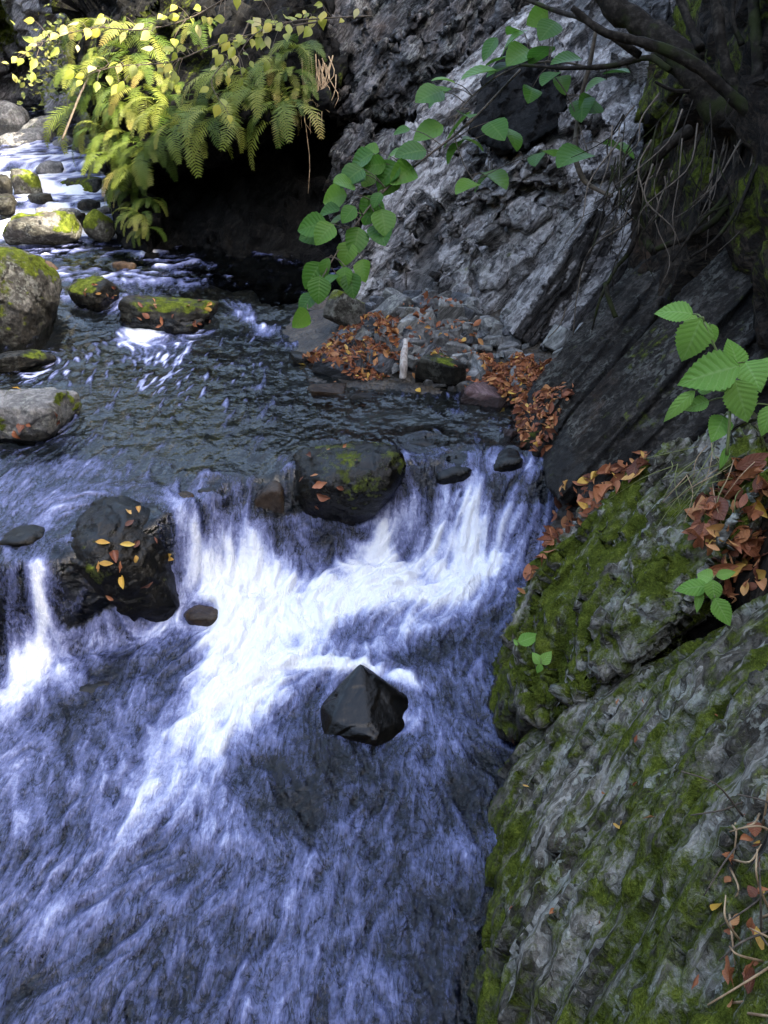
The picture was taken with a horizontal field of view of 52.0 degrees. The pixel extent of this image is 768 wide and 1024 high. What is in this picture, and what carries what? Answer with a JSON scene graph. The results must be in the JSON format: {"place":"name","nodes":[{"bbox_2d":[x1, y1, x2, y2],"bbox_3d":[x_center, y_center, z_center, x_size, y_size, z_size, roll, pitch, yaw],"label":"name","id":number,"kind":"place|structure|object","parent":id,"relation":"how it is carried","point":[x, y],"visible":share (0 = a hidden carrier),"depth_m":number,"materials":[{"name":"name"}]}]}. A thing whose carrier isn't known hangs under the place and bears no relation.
{"place":"outdoors","nodes":[
{"label":"outdoors","id":0,"kind":"place"},
{"bbox_2d":[0,0,92,135],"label":"rock wall","id":1,"kind":"structure","parent":0,"point":[17,13],"depth_m":12.18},
{"bbox_2d":[1,13,82,111],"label":"bush","id":2,"kind":"object","parent":1,"relation":"on","point":[46,62],"visible":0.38,"depth_m":8.91,"materials":[{"name":"yellow plant"}]},
{"bbox_2d":[0,96,558,1023],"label":"water","id":3,"kind":"structure","parent":0,"point":[208,824],"depth_m":2.74,"materials":[{"name":"liquid"}]},
{"bbox_2d":[0,174,12,193],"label":"boulder","id":4,"kind":"object","parent":3,"relation":"on","point":[5,184],"visible":0.86,"depth_m":7.86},
{"bbox_2d":[0,193,16,215],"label":"boulder","id":5,"kind":"object","parent":3,"relation":"on","point":[8,203],"visible":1,"depth_m":7.55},
{"bbox_2d":[0,524,44,546],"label":"stone","id":6,"kind":"object","parent":3,"relation":"in","point":[23,535],"visible":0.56,"depth_m":3.03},
{"bbox_2d":[10,168,42,194],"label":"boulder","id":7,"kind":"object","parent":3,"relation":"in","point":[24,181],"visible":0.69,"depth_m":8.18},
{"bbox_2d":[0,349,56,373],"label":"flat stone","id":8,"kind":"object","parent":3,"relation":"on","point":[19,360],"visible":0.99,"depth_m":4.44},
{"bbox_2d":[0,246,61,352],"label":"boulder","id":9,"kind":"object","parent":3,"relation":"in","point":[30,288],"visible":0.92,"depth_m":4.87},
{"bbox_2d":[0,387,81,443],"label":"boulder","id":10,"kind":"object","parent":3,"relation":"on","point":[36,409],"visible":0.86,"depth_m":3.66,"materials":[{"name":"stone"}]},
{"bbox_2d":[28,192,53,204],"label":"boulder","id":11,"kind":"object","parent":3,"relation":"on","point":[40,198],"visible":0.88,"depth_m":7.83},
{"bbox_2d":[2,210,81,245],"bbox_3d":[-2.933,-2.414,6.747,0.624,0.301,0.493,0,30,0],"label":"boulder","id":12,"kind":"object","parent":3,"relation":"on","point":[54,228],"visible":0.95,"depth_m":6.60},
{"bbox_2d":[35,160,63,174],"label":"boulder","id":13,"kind":"object","parent":3,"relation":"on","point":[49,167],"visible":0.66,"depth_m":8.91,"materials":[{"name":"stone"}]},
{"bbox_2d":[60,176,101,192],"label":"boulder","id":14,"kind":"object","parent":3,"relation":"on","point":[92,184],"visible":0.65,"depth_m":8.38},
{"bbox_2d":[77,199,100,210],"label":"boulder","id":15,"kind":"object","parent":3,"relation":"on","point":[86,204],"visible":0.92,"depth_m":7.65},
{"bbox_2d":[68,276,118,311],"bbox_3d":[-1.986,-1.489,5.377,0.322,0.195,0.307,0,30,0],"label":"boulder","id":16,"kind":"object","parent":3,"relation":"on","point":[91,300],"visible":0.97,"depth_m":5.29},
{"bbox_2d":[83,209,115,241],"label":"boulder","id":17,"kind":"object","parent":3,"relation":"on","point":[98,225],"visible":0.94,"depth_m":6.81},
{"bbox_2d":[118,295,218,334],"bbox_3d":[-1.388,-1.283,5.097,0.629,0.242,0.398,0,30,0],"label":"boulder","id":18,"kind":"object","parent":3,"relation":"in","point":[182,319],"visible":0.95,"depth_m":4.98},
{"bbox_2d":[183,604,217,626],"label":"stone","id":19,"kind":"object","parent":3,"relation":"in","point":[201,615],"visible":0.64,"depth_m":3.09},
{"bbox_2d":[254,480,284,512],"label":"stone","id":20,"kind":"object","parent":3,"relation":"in","point":[271,496],"visible":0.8,"depth_m":3.35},
{"bbox_2d":[321,664,408,746],"bbox_3d":[-0.053,0.703,2.808,0.334,0.243,0.411,0,33,0],"label":"angular rock","id":21,"kind":"object","parent":3,"relation":"in","point":[363,704],"visible":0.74,"depth_m":2.71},
{"bbox_2d":[415,352,465,388],"bbox_3d":[0.241,-0.751,4.252,0.394,0.223,0.265,0,30,0],"label":"stone","id":22,"kind":"object","parent":3,"relation":"in","point":[436,368],"visible":0.65,"depth_m":4.15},
{"bbox_2d":[436,458,471,484],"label":"stone","id":23,"kind":"object","parent":3,"relation":"in","point":[454,474],"visible":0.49,"depth_m":3.48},
{"bbox_2d":[493,448,522,471],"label":"stone","id":24,"kind":"object","parent":3,"relation":"in","point":[509,459],"visible":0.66,"depth_m":3.48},
{"bbox_2d":[0,0,677,652],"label":"stream bed","id":25,"kind":"object","parent":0,"point":[316,332],"visible":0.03,"depth_m":4.43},
{"bbox_2d":[0,101,29,133],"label":"boulder","id":26,"kind":"object","parent":25,"relation":"on","point":[11,113],"visible":0.73,"depth_m":11.39,"materials":[{"name":"stone"}]},
{"bbox_2d":[0,126,52,145],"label":"boulder","id":27,"kind":"object","parent":25,"relation":"on","point":[25,136],"visible":0.34,"depth_m":10.14,"materials":[{"name":"stone"}]},
{"bbox_2d":[20,115,56,134],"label":"boulder","id":28,"kind":"object","parent":25,"relation":"on","point":[36,122],"visible":0.32,"depth_m":10.80,"materials":[{"name":"stone"}]},
{"bbox_2d":[66,495,179,621],"bbox_3d":[-1.091,0.233,3.202,0.464,0.528,0.486,-10,31,-16],"label":"wet boulder","id":29,"kind":"object","parent":25,"relation":"on","point":[107,519],"visible":0.57,"depth_m":3.05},
{"bbox_2d":[51,0,397,306],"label":"rock overhang","id":30,"kind":"object","parent":25,"relation":"on","point":[237,206],"visible":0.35,"depth_m":6.57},
{"bbox_2d":[47,64,87,99],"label":"fern","id":31,"kind":"object","parent":30,"relation":"attached to","point":[56,78],"visible":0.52,"depth_m":7.16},
{"bbox_2d":[42,96,106,154],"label":"fern","id":32,"kind":"object","parent":30,"relation":"attached to","point":[64,114],"visible":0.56,"depth_m":7.03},
{"bbox_2d":[58,18,102,68],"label":"fern","id":33,"kind":"object","parent":30,"relation":"attached to","point":[70,28],"visible":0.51,"depth_m":7.32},
{"bbox_2d":[62,79,119,128],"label":"fern","id":34,"kind":"object","parent":30,"relation":"attached to","point":[100,90],"visible":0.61,"depth_m":6.72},
{"bbox_2d":[70,112,111,165],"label":"fern","id":35,"kind":"object","parent":30,"relation":"attached to","point":[78,138],"visible":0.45,"depth_m":6.98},
{"bbox_2d":[65,57,123,104],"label":"fern","id":36,"kind":"object","parent":30,"relation":"attached to","point":[96,64],"visible":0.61,"depth_m":6.64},
{"bbox_2d":[72,120,122,172],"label":"fern","id":37,"kind":"object","parent":30,"relation":"attached to","point":[95,144],"visible":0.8,"depth_m":6.50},
{"bbox_2d":[78,148,138,192],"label":"fern","id":38,"kind":"object","parent":30,"relation":"attached to","point":[99,151],"visible":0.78,"depth_m":6.41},
{"bbox_2d":[91,99,133,142],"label":"fern","id":39,"kind":"object","parent":30,"relation":"attached to","point":[120,106],"visible":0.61,"depth_m":6.47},
{"bbox_2d":[101,108,140,138],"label":"fern","id":40,"kind":"object","parent":30,"relation":"attached to","point":[119,118],"visible":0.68,"depth_m":6.39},
{"bbox_2d":[103,128,145,172],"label":"fern","id":41,"kind":"object","parent":30,"relation":"attached to","point":[123,137],"visible":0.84,"depth_m":6.42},
{"bbox_2d":[11,0,240,82],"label":"leafy branch","id":42,"kind":"object","parent":30,"relation":"attached to","point":[101,19],"visible":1,"depth_m":5.29,"materials":[{"name":"yellow plant"}]},
{"bbox_2d":[101,162,153,211],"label":"fern","id":43,"kind":"object","parent":30,"relation":"attached to","point":[116,180],"visible":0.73,"depth_m":6.35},
{"bbox_2d":[86,39,172,84],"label":"fern","id":44,"kind":"object","parent":30,"relation":"attached to","point":[123,52],"visible":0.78,"depth_m":6.46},
{"bbox_2d":[94,84,168,135],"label":"fern","id":45,"kind":"object","parent":30,"relation":"attached to","point":[134,105],"visible":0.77,"depth_m":6.34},
{"bbox_2d":[111,207,152,238],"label":"fern","id":46,"kind":"object","parent":30,"relation":"attached to","point":[134,221],"visible":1,"depth_m":6.23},
{"bbox_2d":[99,17,176,70],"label":"fern","id":47,"kind":"object","parent":30,"relation":"attached to","point":[143,20],"visible":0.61,"depth_m":6.58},
{"bbox_2d":[106,141,177,187],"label":"fern","id":48,"kind":"object","parent":30,"relation":"attached to","point":[137,159],"visible":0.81,"depth_m":6.25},
{"bbox_2d":[124,62,163,88],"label":"fern","id":49,"kind":"object","parent":30,"relation":"attached to","point":[148,75],"visible":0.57,"depth_m":6.38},
{"bbox_2d":[126,227,166,246],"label":"fern","id":50,"kind":"object","parent":30,"relation":"attached to","point":[146,235],"visible":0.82,"depth_m":6.35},
{"bbox_2d":[128,196,168,218],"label":"fern","id":51,"kind":"object","parent":30,"relation":"attached to","point":[138,202],"visible":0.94,"depth_m":6.42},
{"bbox_2d":[123,94,185,161],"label":"fern","id":52,"kind":"object","parent":30,"relation":"attached to","point":[169,111],"visible":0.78,"depth_m":6.21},
{"bbox_2d":[141,131,180,168],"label":"fern","id":53,"kind":"object","parent":30,"relation":"attached to","point":[152,143],"visible":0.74,"depth_m":6.13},
{"bbox_2d":[130,108,233,177],"bbox_3d":[-1.528,-2.804,5.982,0.737,0.476,0.449,0,30,0],"label":"fern","id":54,"kind":"object","parent":30,"relation":"attached to","point":[176,126],"visible":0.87,"depth_m":5.92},
{"bbox_2d":[171,18,217,51],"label":"fern","id":55,"kind":"object","parent":30,"relation":"attached to","point":[192,30],"visible":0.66,"depth_m":6.32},
{"bbox_2d":[170,89,218,137],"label":"fern","id":56,"kind":"object","parent":30,"relation":"attached to","point":[187,106],"visible":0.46,"depth_m":6.12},
{"bbox_2d":[63,14,329,94],"bbox_3d":[-1.249,-2.959,5.104,1.813,0.466,0.393,0,30,0],"label":"leafy branch","id":57,"kind":"object","parent":30,"relation":"attached to","point":[166,68],"visible":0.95,"depth_m":5.12,"materials":[{"name":"yellow plant"}]},
{"bbox_2d":[199,16,260,123],"bbox_3d":[-0.970,-2.896,5.163,0.395,0.608,0.328,-24,38,-35],"label":"leafy branch","id":58,"kind":"object","parent":57,"relation":"attached to","point":[219,59],"visible":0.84,"depth_m":5.13,"materials":[{"name":"yellow plant"}]},
{"bbox_2d":[228,0,371,87],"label":"leafy branch","id":59,"kind":"object","parent":57,"relation":"attached to","point":[322,18],"visible":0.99,"depth_m":4.98,"materials":[{"name":"yellow plant"}]},
{"bbox_2d":[177,98,247,167],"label":"fern","id":60,"kind":"object","parent":30,"relation":"attached to","point":[229,125],"visible":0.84,"depth_m":5.85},
{"bbox_2d":[180,65,254,119],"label":"fern","id":61,"kind":"object","parent":30,"relation":"attached to","point":[217,76],"visible":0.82,"depth_m":6.00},
{"bbox_2d":[205,60,286,128],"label":"fern","id":62,"kind":"object","parent":30,"relation":"attached to","point":[253,81],"visible":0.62,"depth_m":5.93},
{"bbox_2d":[229,85,300,138],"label":"fern","id":63,"kind":"object","parent":30,"relation":"attached to","point":[263,101],"visible":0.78,"depth_m":5.83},
{"bbox_2d":[243,44,307,93],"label":"fern","id":64,"kind":"object","parent":30,"relation":"attached to","point":[278,64],"visible":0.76,"depth_m":5.95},
{"bbox_2d":[245,99,324,171],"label":"fern","id":65,"kind":"object","parent":30,"relation":"attached to","point":[280,118],"visible":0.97,"depth_m":5.80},
{"bbox_2d":[254,66,317,97],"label":"fern","id":66,"kind":"object","parent":30,"relation":"attached to","point":[305,74],"visible":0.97,"depth_m":5.91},
{"bbox_2d":[274,85,318,111],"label":"fern","id":67,"kind":"object","parent":30,"relation":"attached to","point":[305,92],"visible":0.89,"depth_m":5.91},
{"bbox_2d":[268,34,326,73],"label":"fern","id":68,"kind":"object","parent":30,"relation":"attached to","point":[301,51],"visible":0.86,"depth_m":5.92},
{"bbox_2d":[293,52,338,190],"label":"dry roots","id":69,"kind":"object","parent":30,"relation":"hanging from","point":[320,77],"visible":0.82,"depth_m":5.98,"materials":[{"name":"plant"}]},
{"bbox_2d":[288,351,310,366],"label":"stone","id":70,"kind":"object","parent":25,"relation":"on","point":[296,359],"visible":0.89,"depth_m":4.55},
{"bbox_2d":[307,383,345,405],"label":"stone","id":71,"kind":"object","parent":25,"relation":"on","point":[330,391],"visible":0.9,"depth_m":4.16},
{"bbox_2d":[312,349,366,380],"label":"stone","id":72,"kind":"object","parent":25,"relation":"on","point":[327,369],"visible":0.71,"depth_m":4.37,"materials":[{"name":"grey stone"}]},
{"bbox_2d":[322,290,368,325],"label":"stone","id":73,"kind":"object","parent":25,"relation":"on","point":[342,308],"visible":0.7,"depth_m":4.75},
{"bbox_2d":[291,441,405,524],"bbox_3d":[-0.166,-0.122,3.472,0.525,0.356,0.373,0,30,0],"label":"mossy boulder","id":74,"kind":"object","parent":25,"relation":"on","point":[368,477],"visible":0.84,"depth_m":3.34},
{"bbox_2d":[302,311,400,381],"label":"leaf litter","id":75,"kind":"object","parent":25,"relation":"on","point":[333,355],"visible":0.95,"depth_m":4.38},
{"bbox_2d":[349,392,386,407],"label":"stone","id":76,"kind":"object","parent":25,"relation":"on","point":[363,399],"visible":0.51,"depth_m":4.11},
{"bbox_2d":[369,350,399,374],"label":"stone","id":77,"kind":"object","parent":25,"relation":"on","point":[379,368],"visible":0.63,"depth_m":4.30,"materials":[{"name":"grey stone"}]},
{"bbox_2d":[375,293,412,319],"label":"stone","id":78,"kind":"object","parent":25,"relation":"on","point":[391,304],"visible":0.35,"depth_m":4.67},
{"bbox_2d":[351,410,445,435],"bbox_3d":[0.071,-0.449,3.967,0.473,0.089,0.228,0,30,0],"label":"sunken stone","id":79,"kind":"object","parent":25,"relation":"on","point":[399,422],"visible":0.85,"depth_m":3.89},
{"bbox_2d":[399,338,407,379],"bbox_3d":[0.104,-0.809,4.185,0.048,0.182,0.187,0,30,0],"label":"driftwood","id":80,"kind":"object","parent":25,"relation":"on","point":[403,366],"visible":1,"depth_m":4.14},
{"bbox_2d":[397,306,436,335],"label":"stone","id":81,"kind":"object","parent":25,"relation":"on","point":[410,319],"visible":0.45,"depth_m":4.37,"materials":[{"name":"stone"}]},
{"bbox_2d":[431,330,454,345],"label":"stone","id":82,"kind":"object","parent":25,"relation":"on","point":[438,339],"visible":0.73,"depth_m":4.29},
{"bbox_2d":[400,291,500,389],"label":"leaf litter","id":83,"kind":"object","parent":25,"relation":"on","point":[436,349],"visible":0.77,"depth_m":4.33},
{"bbox_2d":[437,296,464,321],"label":"stone","id":84,"kind":"object","parent":25,"relation":"on","point":[446,310],"visible":0.4,"depth_m":4.39,"materials":[{"name":"stone"}]},
{"bbox_2d":[444,340,472,356],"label":"stone","id":85,"kind":"object","parent":25,"relation":"on","point":[452,347],"visible":0.45,"depth_m":4.30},
{"bbox_2d":[470,355,491,380],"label":"stone","id":86,"kind":"object","parent":25,"relation":"on","point":[477,364],"visible":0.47,"depth_m":4.22,"materials":[{"name":"stone"}]},
{"bbox_2d":[460,380,508,413],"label":"stone","id":87,"kind":"object","parent":25,"relation":"on","point":[485,397],"visible":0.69,"depth_m":4.03,"materials":[{"name":"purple stone"}]},
{"bbox_2d":[499,428,517,443],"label":"stone","id":88,"kind":"object","parent":25,"relation":"on","point":[511,434],"visible":0.34,"depth_m":3.72,"materials":[{"name":"grey stone"}]},
{"bbox_2d":[478,351,554,403],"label":"leaf litter","id":89,"kind":"object","parent":25,"relation":"on","point":[533,372],"visible":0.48,"depth_m":4.13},
{"bbox_2d":[542,324,572,351],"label":"stone","id":90,"kind":"object","parent":25,"relation":"on","point":[559,337],"visible":0.46,"depth_m":4.27,"materials":[{"name":"stone"}]},
{"bbox_2d":[499,202,631,351],"bbox_3d":[1.235,-1.413,4.651,1.418,0.789,0.792,-21,36,-32],"label":"rock block","id":91,"kind":"object","parent":25,"relation":"on","point":[542,298],"visible":0.5,"depth_m":4.43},
{"bbox_2d":[517,450,651,593],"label":"leaf litter","id":92,"kind":"object","parent":25,"relation":"on","point":[597,493],"visible":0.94,"depth_m":2.82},
{"bbox_2d":[505,258,671,456],"bbox_3d":[1.275,-0.793,3.855,1.849,1.012,0.829,-24,38,-35],"label":"rock slab","id":93,"kind":"object","parent":25,"relation":"on","point":[585,360],"visible":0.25,"depth_m":3.79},
{"bbox_2d":[511,382,574,456],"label":"leaf litter","id":94,"kind":"object","parent":93,"relation":"on","point":[544,392],"visible":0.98,"depth_m":3.66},
{"bbox_2d":[467,593,767,1023],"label":"rock bank","id":95,"kind":"object","parent":25,"relation":"on","point":[652,945],"visible":0.91,"depth_m":1.68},
{"bbox_2d":[486,411,767,741],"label":"rock outcrop","id":96,"kind":"object","parent":95,"relation":"on","point":[600,602],"visible":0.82,"depth_m":2.34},
{"bbox_2d":[513,632,535,646],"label":"seedling","id":97,"kind":"object","parent":96,"relation":"on","point":[526,639],"visible":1,"depth_m":2.52,"materials":[{"name":"green"}]},
{"bbox_2d":[532,651,551,672],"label":"seedling","id":98,"kind":"object","parent":96,"relation":"on","point":[543,659],"visible":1,"depth_m":2.42,"materials":[{"name":"green"}]},
{"bbox_2d":[611,442,720,528],"bbox_3d":[0.871,-0.052,2.327,0.249,0.306,0.493,0,30,0],"label":"grass tuft","id":99,"kind":"object","parent":96,"relation":"on","point":[716,457],"visible":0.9,"depth_m":2.28,"materials":[{"name":"plant"}]},
{"bbox_2d":[674,568,735,625],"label":"seedling","id":100,"kind":"object","parent":96,"relation":"on","point":[720,608],"visible":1,"depth_m":1.80,"materials":[{"name":"green"}]},
{"bbox_2d":[660,443,754,519],"bbox_3d":[0.954,-0.081,2.239,0.344,0.206,0.233,-26,39,-38],"label":"grass tuft","id":101,"kind":"object","parent":96,"relation":"on","point":[704,484],"visible":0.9,"depth_m":2.16,"materials":[{"name":"plant"}]},
{"bbox_2d":[654,301,767,469],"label":"seedling","id":102,"kind":"object","parent":96,"relation":"on","point":[717,370],"visible":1,"depth_m":1.69,"materials":[{"name":"green"}]},
{"bbox_2d":[681,453,767,602],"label":"leaf litter","id":103,"kind":"object","parent":96,"relation":"on","point":[710,529],"visible":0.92,"depth_m":2.10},
{"bbox_2d":[509,699,755,988],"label":"leaf litter","id":104,"kind":"object","parent":95,"relation":"on","point":[696,981],"visible":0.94,"depth_m":1.61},
{"bbox_2d":[681,771,767,1017],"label":"dry stalks","id":105,"kind":"object","parent":95,"relation":"on","point":[761,933],"visible":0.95,"depth_m":1.25,"materials":[{"name":"plant"}]},
{"bbox_2d":[722,822,767,1006],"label":"leaf litter","id":106,"kind":"object","parent":95,"relation":"on","point":[728,970],"visible":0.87,"depth_m":1.23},
{"bbox_2d":[543,248,767,503],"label":"rock slab","id":107,"kind":"object","parent":25,"relation":"on","point":[620,411],"visible":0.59,"depth_m":3.21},
{"bbox_2d":[322,0,538,242],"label":"rock wall","id":108,"kind":"structure","parent":0,"point":[398,53],"depth_m":6.16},
{"bbox_2d":[340,0,671,341],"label":"cliff","id":109,"kind":"structure","parent":0,"point":[487,241],"depth_m":5.06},
{"bbox_2d":[292,69,520,327],"bbox_3d":[0.102,-1.652,4.024,1.697,1.054,0.440,-25,38,-36],"label":"leafy branch","id":110,"kind":"object","parent":109,"relation":"attached to","point":[365,166],"visible":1,"depth_m":3.85,"materials":[{"name":"green plant"}]},
{"bbox_2d":[413,26,599,194],"bbox_3d":[0.608,-2.099,4.123,0.875,0.770,0.536,-12,32,-20],"label":"leafy branch","id":111,"kind":"object","parent":109,"relation":"attached to","point":[496,129],"visible":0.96,"depth_m":4.08,"materials":[{"name":"green plant"}]},
{"bbox_2d":[468,43,570,155],"bbox_3d":[0.857,-2.746,5.208,0.643,0.620,1.242,0,30,0],"label":"rock block","id":112,"kind":"object","parent":109,"relation":"on","point":[533,122],"visible":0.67,"depth_m":4.99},
{"bbox_2d":[572,32,613,197],"bbox_3d":[1.029,-1.965,3.893,0.141,0.726,0.434,-6,30,-10],"label":"exposed root","id":113,"kind":"object","parent":109,"relation":"attached to","point":[580,173],"visible":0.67,"depth_m":3.98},
{"bbox_2d":[627,0,767,640],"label":"hillside","id":114,"kind":"structure","parent":0,"point":[746,247],"depth_m":3.46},
{"bbox_2d":[519,0,763,329],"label":"tree","id":115,"kind":"object","parent":114,"relation":"on","point":[715,98],"visible":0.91,"depth_m":3.31,"materials":[{"name":"brown plant"}]},
{"bbox_2d":[523,5,633,167],"bbox_3d":[0.939,-2.107,3.878,0.434,0.698,0.697,-12,32,-20],"label":"leafy branch","id":116,"kind":"object","parent":115,"relation":"attached to","point":[583,107],"visible":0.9,"depth_m":3.88,"materials":[{"name":"green plant"}]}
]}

